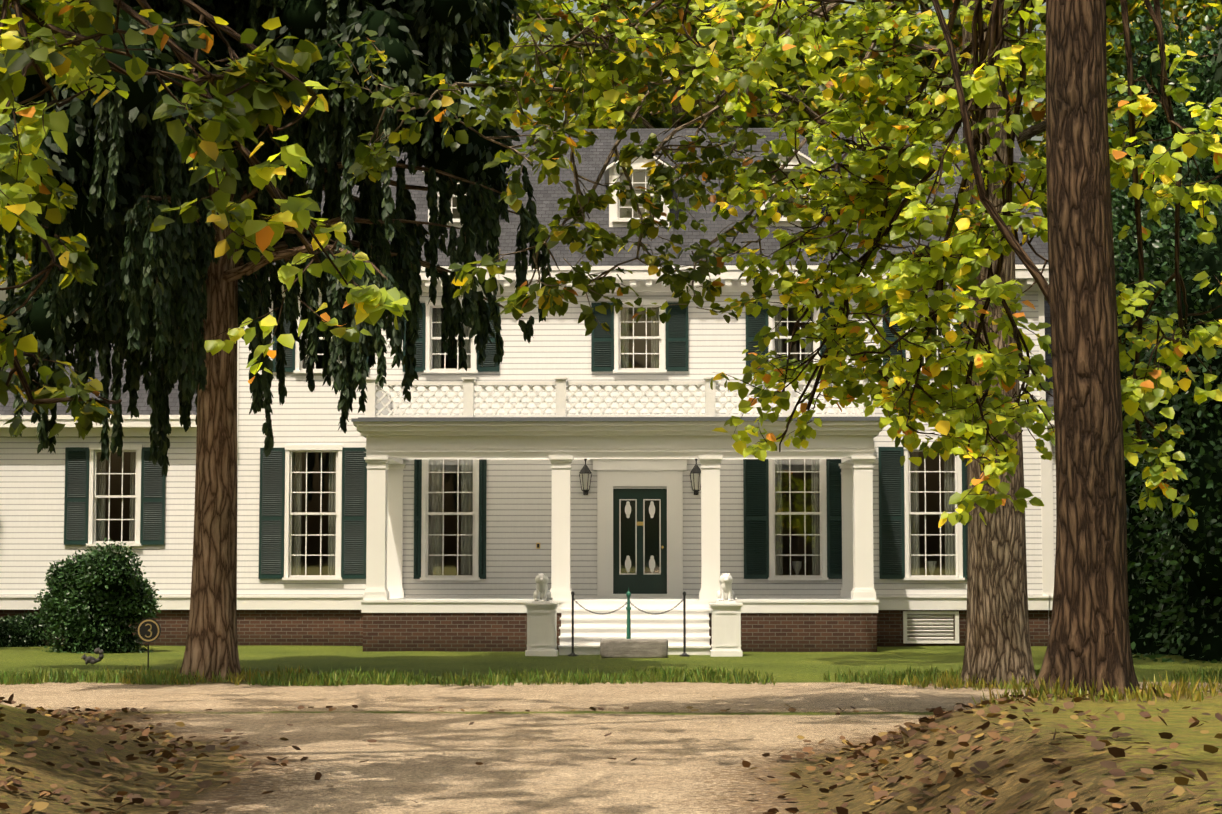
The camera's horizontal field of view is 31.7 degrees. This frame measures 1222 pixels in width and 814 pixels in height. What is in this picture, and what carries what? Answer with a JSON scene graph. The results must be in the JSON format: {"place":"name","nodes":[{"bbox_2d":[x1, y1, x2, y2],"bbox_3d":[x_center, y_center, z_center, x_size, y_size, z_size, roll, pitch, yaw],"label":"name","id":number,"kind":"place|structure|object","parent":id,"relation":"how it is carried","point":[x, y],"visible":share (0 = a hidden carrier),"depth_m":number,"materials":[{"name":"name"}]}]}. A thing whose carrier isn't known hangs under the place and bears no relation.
{"place":"outdoors","nodes":[
{"label":"outdoors","id":0,"kind":"place"},
{"bbox_2d":[0,0,1112,300],"label":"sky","id":1,"kind":"structure","parent":0,"point":[531,110],"materials":[{"name":"white"}]},
{"bbox_2d":[0,645,1221,813],"bbox_3d":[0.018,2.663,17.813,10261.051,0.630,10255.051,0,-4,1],"label":"ground","id":2,"kind":"structure","parent":0,"point":[550,752],"depth_m":18.90,"materials":[{"name":"beige soil"}]},
{"bbox_2d":[0,611,53,646],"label":"shrub","id":3,"kind":"object","parent":2,"relation":"on","point":[17,630],"visible":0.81,"depth_m":44.33,"materials":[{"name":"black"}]},
{"bbox_2d":[81,648,103,663],"bbox_3d":[-8.737,4.200,36.345,0.393,0.277,0.118,0,-4,1],"label":"squirrel","id":4,"kind":"object","parent":2,"relation":"on","point":[91,659],"visible":1,"depth_m":36.31,"materials":[{"name":"fur"}]},
{"bbox_2d":[34,538,161,653],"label":"boxwood","id":5,"kind":"object","parent":2,"relation":"on","point":[91,602],"visible":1,"depth_m":41.24,"materials":[{"name":"green plant"}]},
{"bbox_2d":[136,618,160,669],"bbox_3d":[-6.983,3.672,32.531,0.370,0.965,0.031,0,-4,1],"label":"number sign","id":6,"kind":"object","parent":2,"relation":"on","point":[148,630],"visible":0.98,"depth_m":32.55,"materials":[{"name":"black metal"}]},
{"bbox_2d":[0,0,551,680],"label":"cedar","id":7,"kind":"object","parent":2,"relation":"on","point":[174,258],"depth_m":31.03,"materials":[{"name":"green plant"}]},
{"bbox_2d":[0,0,513,370],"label":"leaves","id":8,"kind":"object","parent":7,"relation":"attached to","point":[295,19],"visible":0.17,"depth_m":29.43,"materials":[{"name":"green plant"}]},
{"bbox_2d":[525,573,558,655],"bbox_3d":[-1.280,3.945,39.963,0.610,1.721,0.610,0,-4,1],"label":"lion pedestal","id":9,"kind":"object","parent":2,"relation":"on","point":[541,628],"visible":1,"depth_m":39.70,"materials":[{"name":"white stone"}]},
{"bbox_2d":[0,127,1128,654],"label":"house","id":10,"kind":"structure","parent":2,"relation":"on","point":[448,507],"depth_m":44.95,"materials":[{"name":"white"}]},
{"bbox_2d":[0,0,1221,698],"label":"tulip tree trunks","id":11,"kind":"object","parent":2,"relation":"on","point":[1088,640],"visible":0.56,"depth_m":20.61,"materials":[{"name":"plant"}]},
{"bbox_2d":[0,0,1221,529],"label":"tree leaves","id":12,"kind":"object","parent":11,"relation":"attached to","point":[252,106],"visible":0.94,"depth_m":22.25,"materials":[{"name":"green plant"}]},
{"bbox_2d":[0,671,1221,813],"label":"fallen leaves","id":13,"kind":"object","parent":2,"relation":"on","point":[910,730],"visible":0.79,"depth_m":15.60,"materials":[{"name":"brown plant"}]},
{"bbox_2d":[0,664,1221,706],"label":"grass tufts","id":14,"kind":"object","parent":2,"relation":"on","point":[924,679],"visible":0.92,"depth_m":30.14,"materials":[{"name":"green plant"}]},
{"bbox_2d":[568,587,689,656],"bbox_3d":[0.325,3.983,39.724,2.255,1.310,0.200,0,-4,1],"label":"chain barrier","id":15,"kind":"object","parent":2,"relation":"on","point":[628,634],"visible":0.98,"depth_m":39.71,"materials":[{"name":"black metal"}]},
{"bbox_2d":[600,639,667,657],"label":"stone block","id":16,"kind":"structure","parent":2,"relation":"on","point":[633,648],"depth_m":38.75,"materials":[{"name":"grey stone"}]},
{"bbox_2d":[337,0,1036,686],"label":"tree","id":17,"kind":"object","parent":2,"relation":"on","point":[997,642],"visible":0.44,"depth_m":29.75,"materials":[{"name":"plant"}]},
{"bbox_2d":[709,573,742,656],"bbox_3d":[2.129,3.940,39.889,0.610,1.721,0.610,0,-4,1],"label":"lion pedestal","id":18,"kind":"object","parent":2,"relation":"on","point":[726,628],"visible":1,"depth_m":39.62,"materials":[{"name":"white stone"}]},
{"bbox_2d":[1107,0,1221,655],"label":"evergreen","id":19,"kind":"object","parent":2,"relation":"on","point":[1139,597],"visible":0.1,"depth_m":41.13,"materials":[{"name":"green plant"}]},
{"bbox_2d":[1115,93,1221,662],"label":"evergreen","id":20,"kind":"object","parent":2,"relation":"on","point":[1198,550],"visible":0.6,"depth_m":37.64,"materials":[{"name":"green plant"}]},
{"bbox_2d":[0,0,1221,301],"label":"backdrop","id":21,"kind":"structure","parent":0,"point":[542,8],"depth_m":62.75,"materials":[{"name":"green plant"}]},
{"bbox_2d":[1153,0,1221,274],"bbox_3d":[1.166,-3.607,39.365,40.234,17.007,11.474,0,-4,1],"label":"conifer","id":22,"kind":"object","parent":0,"point":[1217,73],"depth_m":40.75,"materials":[{"name":"green plant"}]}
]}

